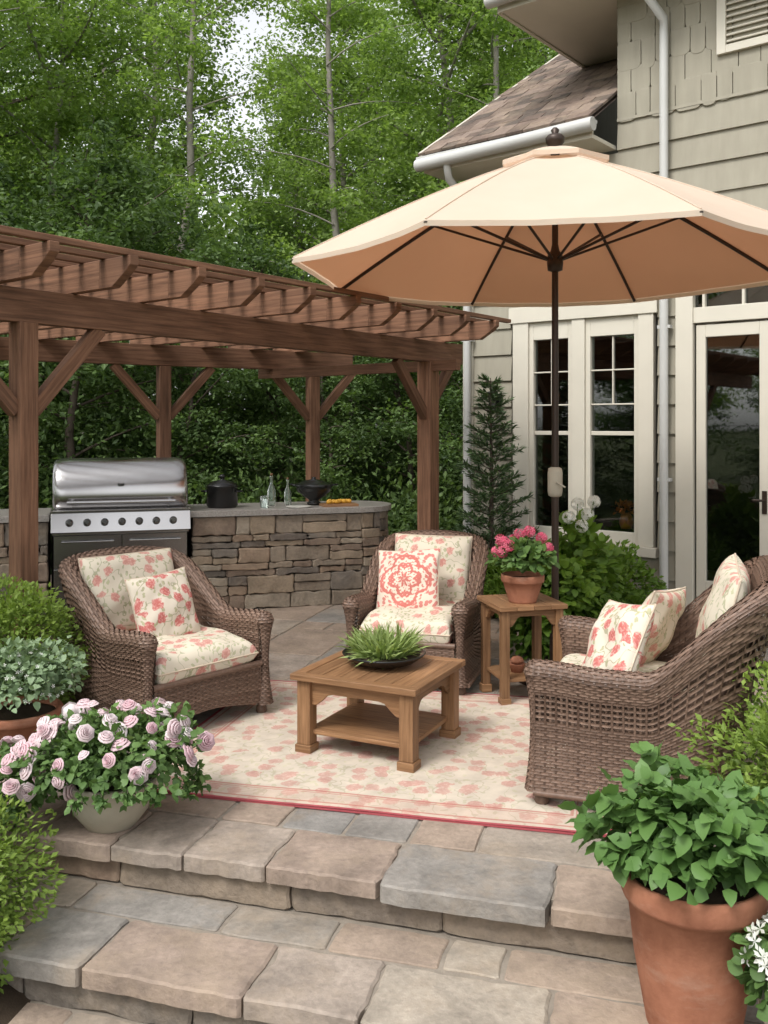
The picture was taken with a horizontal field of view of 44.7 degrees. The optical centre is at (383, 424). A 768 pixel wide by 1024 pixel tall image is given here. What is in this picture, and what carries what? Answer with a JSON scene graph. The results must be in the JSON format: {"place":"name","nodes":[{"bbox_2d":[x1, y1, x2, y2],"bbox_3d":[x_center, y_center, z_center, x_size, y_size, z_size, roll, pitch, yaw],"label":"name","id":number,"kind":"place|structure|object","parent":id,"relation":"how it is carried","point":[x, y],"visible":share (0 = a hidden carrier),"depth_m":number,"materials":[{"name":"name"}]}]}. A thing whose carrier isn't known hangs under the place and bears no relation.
{"place":"outdoors","nodes":[
{"label":"outdoors","id":0,"kind":"place"},
{"bbox_2d":[2,432,462,516],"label":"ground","id":1,"kind":"structure","parent":0,"point":[285,469],"depth_m":42.33,"materials":[{"name":"green plant"}]},
{"bbox_2d":[0,94,42,134],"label":"deciduous tree","id":2,"kind":"object","parent":1,"relation":"on","point":[4,99],"visible":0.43,"depth_m":18.75,"materials":[{"name":"green plant"}]},
{"bbox_2d":[0,334,46,484],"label":"understory tree","id":3,"kind":"object","parent":1,"relation":"on","point":[5,335],"visible":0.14,"depth_m":12.41,"materials":[{"name":"green plant"}]},
{"bbox_2d":[0,0,48,221],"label":"birch tree","id":4,"kind":"object","parent":1,"relation":"on","point":[22,10],"visible":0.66,"depth_m":14.89,"materials":[{"name":"green plant"}]},
{"bbox_2d":[0,12,72,452],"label":"deciduous tree","id":5,"kind":"object","parent":1,"relation":"on","point":[16,73],"visible":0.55,"depth_m":16.29,"materials":[{"name":"green plant"}]},
{"bbox_2d":[0,160,155,507],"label":"understory tree","id":6,"kind":"object","parent":1,"relation":"on","point":[19,220],"visible":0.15,"depth_m":13.63,"materials":[{"name":"green plant"}]},
{"bbox_2d":[0,170,173,475],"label":"understory tree","id":7,"kind":"object","parent":1,"relation":"on","point":[43,231],"visible":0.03,"depth_m":16.79,"materials":[{"name":"green plant"}]},
{"bbox_2d":[0,0,186,402],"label":"deciduous tree","id":8,"kind":"object","parent":1,"relation":"on","point":[104,88],"visible":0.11,"depth_m":20.30,"materials":[{"name":"green plant"}]},
{"bbox_2d":[0,0,200,230],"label":"deciduous tree","id":9,"kind":"object","parent":1,"relation":"on","point":[82,98],"visible":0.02,"depth_m":25.80,"materials":[{"name":"green plant"}]},
{"bbox_2d":[0,0,220,454],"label":"deciduous tree","id":10,"kind":"object","parent":1,"relation":"on","point":[64,37],"visible":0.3,"depth_m":18.78,"materials":[{"name":"green plant"}]},
{"bbox_2d":[0,110,264,509],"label":"understory tree","id":11,"kind":"object","parent":1,"relation":"on","point":[107,195],"visible":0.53,"depth_m":13.05,"materials":[{"name":"green plant"}]},
{"bbox_2d":[25,158,291,499],"bbox_3d":[-3.915,-1.022,15.288,4.374,6.886,5.117,0,0,-33],"label":"understory tree","id":12,"kind":"object","parent":1,"relation":"on","point":[159,239],"visible":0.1,"depth_m":15.19,"materials":[{"name":"green plant"}]},
{"bbox_2d":[31,0,286,455],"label":"deciduous tree","id":13,"kind":"object","parent":1,"relation":"on","point":[132,112],"visible":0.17,"depth_m":23.22,"materials":[{"name":"green plant"}]},
{"bbox_2d":[47,259,289,503],"bbox_3d":[-2.822,-0.048,13.610,3.684,4.710,3.149,0,0,26],"label":"understory tree","id":14,"kind":"object","parent":1,"relation":"on","point":[203,476],"visible":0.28,"depth_m":13.16,"materials":[{"name":"green plant"}]},
{"bbox_2d":[92,0,310,266],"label":"birch tree","id":15,"kind":"object","parent":1,"relation":"on","point":[192,49],"visible":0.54,"depth_m":17.09,"materials":[{"name":"green plant"}]},
{"bbox_2d":[0,345,462,535],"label":"forest understory","id":16,"kind":"object","parent":1,"relation":"on","point":[395,517],"visible":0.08,"depth_m":12.51,"materials":[{"name":"green plant"}]},
{"bbox_2d":[0,53,499,467],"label":"background foliage","id":17,"kind":"object","parent":1,"relation":"on","point":[219,212],"depth_m":46.50,"materials":[{"name":"green plant"}]},
{"bbox_2d":[0,0,521,471],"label":"distant trees","id":18,"kind":"object","parent":1,"relation":"on","point":[358,54],"visible":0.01,"depth_m":34.50,"materials":[{"name":"green plant"}]},
{"bbox_2d":[139,217,389,503],"bbox_3d":[-1.588,-0.416,14.240,4.349,5.534,3.718,0,0,-6],"label":"understory tree","id":19,"kind":"object","parent":1,"relation":"on","point":[252,260],"visible":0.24,"depth_m":14.05,"materials":[{"name":"green plant"}]},
{"bbox_2d":[219,45,392,469],"bbox_3d":[-2.360,-4.415,27.248,6.057,13.019,6.185,0,0,2],"label":"deciduous tree","id":20,"kind":"object","parent":1,"relation":"on","point":[276,220],"visible":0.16,"depth_m":26.74,"materials":[{"name":"green plant"}]},
{"bbox_2d":[220,351,412,524],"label":"understory tree","id":21,"kind":"object","parent":1,"relation":"on","point":[341,449],"visible":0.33,"depth_m":13.06,"materials":[{"name":"green plant"}]},
{"bbox_2d":[203,0,445,440],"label":"deciduous tree","id":22,"kind":"object","parent":1,"relation":"on","point":[322,172],"visible":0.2,"depth_m":24.30,"materials":[{"name":"green plant"}]},
{"bbox_2d":[203,0,462,495],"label":"birch tree","id":23,"kind":"object","parent":1,"relation":"on","point":[301,86],"visible":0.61,"depth_m":16.34,"materials":[{"name":"green plant"}]},
{"bbox_2d":[245,305,461,527],"bbox_3d":[-0.201,-0.545,16.821,4.861,5.820,4.155,0,0,11],"label":"understory tree","id":24,"kind":"object","parent":1,"relation":"on","point":[382,411],"visible":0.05,"depth_m":16.17,"materials":[{"name":"green plant"}]},
{"bbox_2d":[265,281,462,532],"bbox_3d":[0.127,-0.199,13.773,3.499,5.048,4.093,0,0,-28],"label":"understory tree","id":25,"kind":"object","parent":1,"relation":"on","point":[398,411],"visible":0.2,"depth_m":13.59,"materials":[{"name":"green plant"}]},
{"bbox_2d":[300,0,549,384],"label":"deciduous tree","id":26,"kind":"object","parent":1,"relation":"on","point":[405,33],"visible":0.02,"depth_m":22.90,"materials":[{"name":"green plant"}]},
{"bbox_2d":[304,0,547,471],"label":"deciduous tree","id":27,"kind":"object","parent":1,"relation":"on","point":[455,51],"visible":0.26,"depth_m":18.19,"materials":[{"name":"green plant"}]},
{"bbox_2d":[440,373,462,440],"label":"understory tree","id":28,"kind":"object","parent":1,"relation":"on","point":[454,418],"depth_m":15.00,"materials":[{"name":"green plant"}]},
{"bbox_2d":[377,0,557,366],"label":"birch tree","id":29,"kind":"object","parent":1,"relation":"on","point":[495,46],"visible":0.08,"depth_m":17.14,"materials":[{"name":"green plant"}]},
{"bbox_2d":[377,0,558,342],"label":"deciduous tree","id":30,"kind":"object","parent":1,"relation":"on","point":[508,53],"visible":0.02,"depth_m":20.06,"materials":[{"name":"green plant"}]},
{"bbox_2d":[364,306,593,530],"bbox_3d":[1.225,0.228,12.998,2.887,4.093,3.377,0,0,-9],"label":"understory tree","id":31,"kind":"object","parent":1,"relation":"on","point":[453,404],"visible":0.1,"depth_m":12.87,"materials":[{"name":"green plant"}]},
{"bbox_2d":[407,45,557,399],"bbox_3d":[2.850,-2.251,15.462,5.198,8.648,5.536,0,0,-3],"label":"deciduous tree","id":32,"kind":"object","parent":1,"relation":"on","point":[526,73],"visible":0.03,"depth_m":15.44,"materials":[{"name":"green plant"}]},
{"bbox_2d":[418,0,767,615],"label":"trim","id":33,"kind":"structure","parent":1,"relation":"on","point":[581,33],"depth_m":8.83,"materials":[{"name":"paint"}]},
{"bbox_2d":[418,54,617,155],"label":"roof","id":34,"kind":"structure","parent":33,"relation":"on","point":[559,89],"depth_m":9.74,"materials":[{"name":"brown tile"}]},
{"bbox_2d":[413,0,671,589],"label":"gutters","id":35,"kind":"object","parent":33,"relation":"attached to","point":[445,160],"visible":0.64,"depth_m":8.54,"materials":[{"name":"metal"}]},
{"bbox_2d":[752,491,766,513],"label":"door handle","id":36,"kind":"object","parent":33,"relation":"attached to","point":[763,500],"visible":1,"depth_m":8.06,"materials":[{"name":"brown metal"}]},
{"bbox_2d":[473,0,767,597],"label":"walls","id":37,"kind":"structure","parent":1,"relation":"on","point":[717,124],"depth_m":8.55,"materials":[{"name":"paint"}]},
{"bbox_2d":[488,389,501,410],"bbox_3d":[1.135,-0.258,9.674,0.120,0.255,0.175,0,0,39],"label":"wall lantern","id":38,"kind":"object","parent":37,"relation":"attached to","point":[496,402],"depth_m":9.65,"materials":[{"name":"black metal"}]},
{"bbox_2d":[537,285,767,570],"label":"interior","id":39,"kind":"object","parent":37,"relation":"attached to","point":[733,439],"visible":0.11,"depth_m":10.96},
{"bbox_2d":[2,0,548,427],"label":"sky","id":40,"kind":"structure","parent":0,"point":[252,24],"materials":[{"name":"white"}]},
{"bbox_2d":[0,569,767,1023],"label":"stone patio","id":41,"kind":"structure","parent":0,"point":[194,911],"depth_m":3.42,"materials":[{"name":"grey stone"}]},
{"bbox_2d":[0,696,63,755],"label":"terracotta pot","id":42,"kind":"object","parent":41,"relation":"on","point":[23,720],"visible":0.45,"depth_m":4.60,"materials":[{"name":"ceramic"}]},
{"bbox_2d":[0,635,88,712],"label":"sage plant","id":43,"kind":"object","parent":42,"relation":"in","point":[32,664],"visible":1,"depth_m":4.56,"materials":[{"name":"green plant"}]},
{"bbox_2d":[63,763,157,833],"bbox_3d":[-1.160,1.596,3.980,0.390,0.208,0.390,0,0,0],"label":"stone planter","id":44,"kind":"object","parent":41,"relation":"on","point":[106,821],"visible":0.37,"depth_m":3.84,"materials":[{"name":"stone"}]},
{"bbox_2d":[1,697,214,832],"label":"pink rose bush","id":45,"kind":"object","parent":44,"relation":"in","point":[92,743],"visible":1,"depth_m":3.83,"materials":[{"name":"green plant"}]},
{"bbox_2d":[51,457,190,618],"bbox_3d":[-2.374,0.995,8.440,1.170,1.391,0.750,0,0,-17],"label":"gas grill","id":46,"kind":"object","parent":41,"relation":"on","point":[100,503],"visible":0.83,"depth_m":8.21,"materials":[{"name":"silver metal"}]},
{"bbox_2d":[58,546,273,719],"bbox_3d":[-1.324,1.231,5.499,1.072,0.938,0.929,0,0,42],"label":"wicker armchair","id":47,"kind":"object","parent":41,"relation":"on","point":[218,653],"visible":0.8,"depth_m":5.30,"materials":[{"name":"wicker"}]},
{"bbox_2d":[124,567,200,636],"bbox_3d":[-1.286,1.070,5.465,0.218,0.426,0.454,0,0,42],"label":"throw pillow","id":48,"kind":"object","parent":47,"relation":"on","point":[162,603],"visible":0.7,"depth_m":5.39,"materials":[{"name":"beige fabric"}]},
{"bbox_2d":[0,500,390,614],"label":"stone counter","id":49,"kind":"object","parent":41,"relation":"on","point":[250,555],"visible":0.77,"depth_m":8.69,"materials":[{"name":"stone"}]},
{"bbox_2d":[201,474,243,508],"bbox_3d":[-1.528,0.622,8.835,0.353,0.312,0.300,0,0,-38],"label":"stock pot","id":50,"kind":"object","parent":49,"relation":"on","point":[222,493],"visible":1,"depth_m":8.72,"materials":[{"name":"black metal"}]},
{"bbox_2d":[260,496,268,507],"bbox_3d":[-1.121,0.723,8.773,0.090,0.110,0.090,0,0,0],"label":"drinking glass","id":51,"kind":"object","parent":49,"relation":"on","point":[264,501],"visible":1,"depth_m":8.74,"materials":[{"name":"white"}]},
{"bbox_2d":[267,473,275,505],"bbox_3d":[-1.079,0.620,8.974,0.084,0.316,0.083,0,0,0],"label":"glass bottle","id":52,"kind":"object","parent":49,"relation":"on","point":[271,492],"visible":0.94,"depth_m":8.95,"materials":[{"name":"white"}]},
{"bbox_2d":[284,477,290,504],"bbox_3d":[-0.935,0.644,9.082,0.071,0.269,0.070,0,0,0],"label":"glass bottle","id":53,"kind":"object","parent":49,"relation":"on","point":[287,496],"visible":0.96,"depth_m":9.06,"materials":[{"name":"white"}]},
{"bbox_2d":[286,505,310,507],"bbox_3d":[-0.804,0.771,8.830,0.240,0.014,0.240,0,0,0],"label":"serving plate","id":54,"kind":"object","parent":49,"relation":"on","point":[298,506],"visible":1,"depth_m":8.81,"materials":[{"name":"white ceramic"}]},
{"bbox_2d":[289,477,337,504],"bbox_3d":[-0.684,0.642,9.118,0.388,0.272,0.378,0,0,44],"label":"tureen","id":55,"kind":"object","parent":49,"relation":"on","point":[313,490],"visible":0.99,"depth_m":9.01,"materials":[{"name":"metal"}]},
{"bbox_2d":[319,499,358,506],"bbox_3d":[-0.434,0.745,8.987,0.340,0.066,0.200,0,0,-17],"label":"cutting board","id":56,"kind":"object","parent":49,"relation":"on","point":[339,503],"visible":1,"depth_m":8.94,"materials":[{"name":"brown wood"}]},
{"bbox_2d":[0,613,495,1023],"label":"planting bed","id":57,"kind":"object","parent":41,"relation":"on","point":[13,1002],"depth_m":3.28,"materials":[{"name":"soil"}]},
{"bbox_2d":[0,793,67,993],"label":"lime shrub","id":58,"kind":"object","parent":57,"relation":"on","point":[9,914],"visible":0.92,"depth_m":3.44,"materials":[{"name":"green plant"}]},
{"bbox_2d":[0,735,76,825],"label":"pink rose bush","id":59,"kind":"object","parent":57,"relation":"on","point":[20,790],"visible":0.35,"depth_m":3.82,"materials":[{"name":"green plant"}]},
{"bbox_2d":[0,573,97,737],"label":"boxwood shrub","id":60,"kind":"object","parent":57,"relation":"on","point":[10,609],"visible":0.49,"depth_m":5.12,"materials":[{"name":"green plant"}]},
{"bbox_2d":[450,373,539,575],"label":"spruce tree","id":61,"kind":"object","parent":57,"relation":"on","point":[493,494],"visible":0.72,"depth_m":8.89,"materials":[{"name":"green plant"}]},
{"bbox_2d":[474,536,667,617],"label":"foundation shrubs","id":62,"kind":"object","parent":57,"relation":"on","point":[631,594],"visible":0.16,"depth_m":8.08,"materials":[{"name":"green plant"}]},
{"bbox_2d":[0,225,510,695],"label":"wooden pergola","id":63,"kind":"object","parent":41,"relation":"on","point":[50,292],"visible":0.85,"depth_m":6.83,"materials":[{"name":"brown wood"}]},
{"bbox_2d":[156,680,612,836],"bbox_3d":[0.060,1.691,5.020,2.260,0.014,1.900,0,0,13],"label":"floral rug","id":64,"kind":"object","parent":41,"relation":"on","point":[474,772],"visible":0.59,"depth_m":4.58,"materials":[{"name":"beige fabric"}]},
{"bbox_2d":[290,650,464,772],"bbox_3d":[-0.020,1.490,4.960,0.710,0.420,0.670,0,0,26],"label":"coffee table","id":65,"kind":"object","parent":64,"relation":"on","point":[402,723],"visible":0.87,"depth_m":4.81,"materials":[{"name":"brown wood"}]},
{"bbox_2d":[342,647,425,667],"bbox_3d":[0.000,1.248,5.020,0.450,0.064,0.450,0,0,0],"label":"shallow bowl","id":66,"kind":"object","parent":65,"relation":"on","point":[396,663],"visible":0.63,"depth_m":4.87,"materials":[{"name":"black ceramic"}]},
{"bbox_2d":[334,619,428,669],"bbox_3d":[-0.004,1.206,5.025,0.556,0.310,0.565,0,0,0],"label":"spiky plant","id":67,"kind":"object","parent":66,"relation":"in","point":[377,645],"visible":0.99,"depth_m":4.94,"materials":[{"name":"green plant"}]},
{"bbox_2d":[477,592,567,704],"bbox_3d":[0.860,1.397,5.860,0.438,0.605,0.420,0,0,-14],"label":"side table","id":68,"kind":"object","parent":64,"relation":"on","point":[510,613],"visible":0.77,"depth_m":5.72,"materials":[{"name":"brown wood"}]},
{"bbox_2d":[510,656,524,672],"bbox_3d":[0.830,1.490,5.840,0.104,0.100,0.102,0,0,0],"label":"pot","id":69,"kind":"object","parent":68,"relation":"on","point":[517,663],"visible":0.94,"depth_m":5.81,"materials":[{"name":"ceramic"}]},
{"bbox_2d":[501,571,544,603],"bbox_3d":[0.860,1.010,5.800,0.269,0.170,0.269,0,0,0],"label":"terracotta pot","id":70,"kind":"object","parent":68,"relation":"on","point":[523,588],"visible":0.96,"depth_m":5.71,"materials":[{"name":"ceramic"}]},
{"bbox_2d":[484,525,559,575],"bbox_3d":[0.858,0.768,5.797,0.462,0.308,0.442,0,0,0],"label":"pink geranium","id":71,"kind":"object","parent":70,"relation":"in","point":[519,553],"visible":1,"depth_m":5.72,"materials":[{"name":"green plant"}]},
{"bbox_2d":[342,529,488,694],"bbox_3d":[0.261,1.231,6.370,0.849,0.938,1.012,0,0,17],"label":"wicker armchair","id":72,"kind":"object","parent":41,"relation":"on","point":[451,622],"visible":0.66,"depth_m":6.19,"materials":[{"name":"wicker"}]},
{"bbox_2d":[376,547,440,608],"bbox_3d":[0.163,1.060,6.323,0.502,0.465,0.232,0,0,23],"label":"throw pillow","id":73,"kind":"object","parent":72,"relation":"on","point":[409,578],"visible":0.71,"depth_m":6.26,"materials":[{"name":"fabric"}]},
{"bbox_2d":[292,127,767,685],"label":"patio umbrella","id":74,"kind":"object","parent":41,"relation":"on","point":[554,223],"visible":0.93,"depth_m":6.50,"materials":[{"name":"beige fabric"}]},
{"bbox_2d":[498,552,610,659],"bbox_3d":[1.252,1.338,6.898,0.788,0.944,0.793,0,0,39],"label":"green shrub","id":75,"kind":"object","parent":41,"relation":"on","point":[582,585],"visible":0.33,"depth_m":6.75,"materials":[{"name":"green plant"}]},
{"bbox_2d":[531,495,628,611],"bbox_3d":[1.471,1.149,7.203,0.806,1.242,0.783,0,0,0],"label":"white hydrangea","id":76,"kind":"object","parent":41,"relation":"on","point":[585,540],"visible":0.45,"depth_m":7.07,"materials":[{"name":"green plant"}]},
{"bbox_2d":[524,553,767,804],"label":"wicker armchair","id":77,"kind":"object","parent":41,"relation":"on","point":[592,710],"visible":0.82,"depth_m":4.05,"materials":[{"name":"wicker"}]},
{"bbox_2d":[581,600,656,678],"bbox_3d":[1.078,1.040,4.373,0.255,0.468,0.496,0,0,-17],"label":"throw pillow","id":78,"kind":"object","parent":77,"relation":"on","point":[619,636],"visible":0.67,"depth_m":4.25,"materials":[{"name":"beige fabric"}]},
{"bbox_2d":[640,587,686,664],"bbox_3d":[1.367,1.030,4.740,0.230,0.455,0.491,0,0,39],"label":"throw pillow","id":79,"kind":"object","parent":77,"relation":"on","point":[670,608],"visible":0.54,"depth_m":4.66,"materials":[{"name":"fabric"}]},
{"bbox_2d":[621,851,767,1023],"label":"terracotta pot","id":80,"kind":"object","parent":41,"relation":"on","point":[683,951],"visible":0.53,"depth_m":2.76,"materials":[{"name":"ceramic"}]},
{"bbox_2d":[557,740,767,907],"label":"hydrangea plant","id":81,"kind":"object","parent":80,"relation":"in","point":[679,827],"visible":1,"depth_m":2.85,"materials":[{"name":"green plant"}]},
{"bbox_2d":[668,657,767,866],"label":"lime shrub","id":82,"kind":"object","parent":41,"relation":"on","point":[757,736],"visible":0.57,"depth_m":3.68,"materials":[{"name":"green plant"}]},
{"bbox_2d":[613,499,633,528],"bbox_3d":[2.341,0.855,9.031,0.254,0.290,0.232,0,0,-20],"label":"orange vase","id":83,"kind":"object","parent":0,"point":[626,521],"visible":0.93,"depth_m":8.99,"materials":[{"name":"ceramic"}]},
{"bbox_2d":[758,990,767,1023],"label":"stone planter","id":84,"kind":"object","parent":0,"point":[762,997],"visible":0.18,"depth_m":2.66,"materials":[{"name":"stone"}]},
{"bbox_2d":[727,912,767,1021],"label":"white petunia","id":85,"kind":"object","parent":84,"relation":"on","point":[752,976],"visible":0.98,"depth_m":2.64,"materials":[{"name":"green plant"}]}
]}

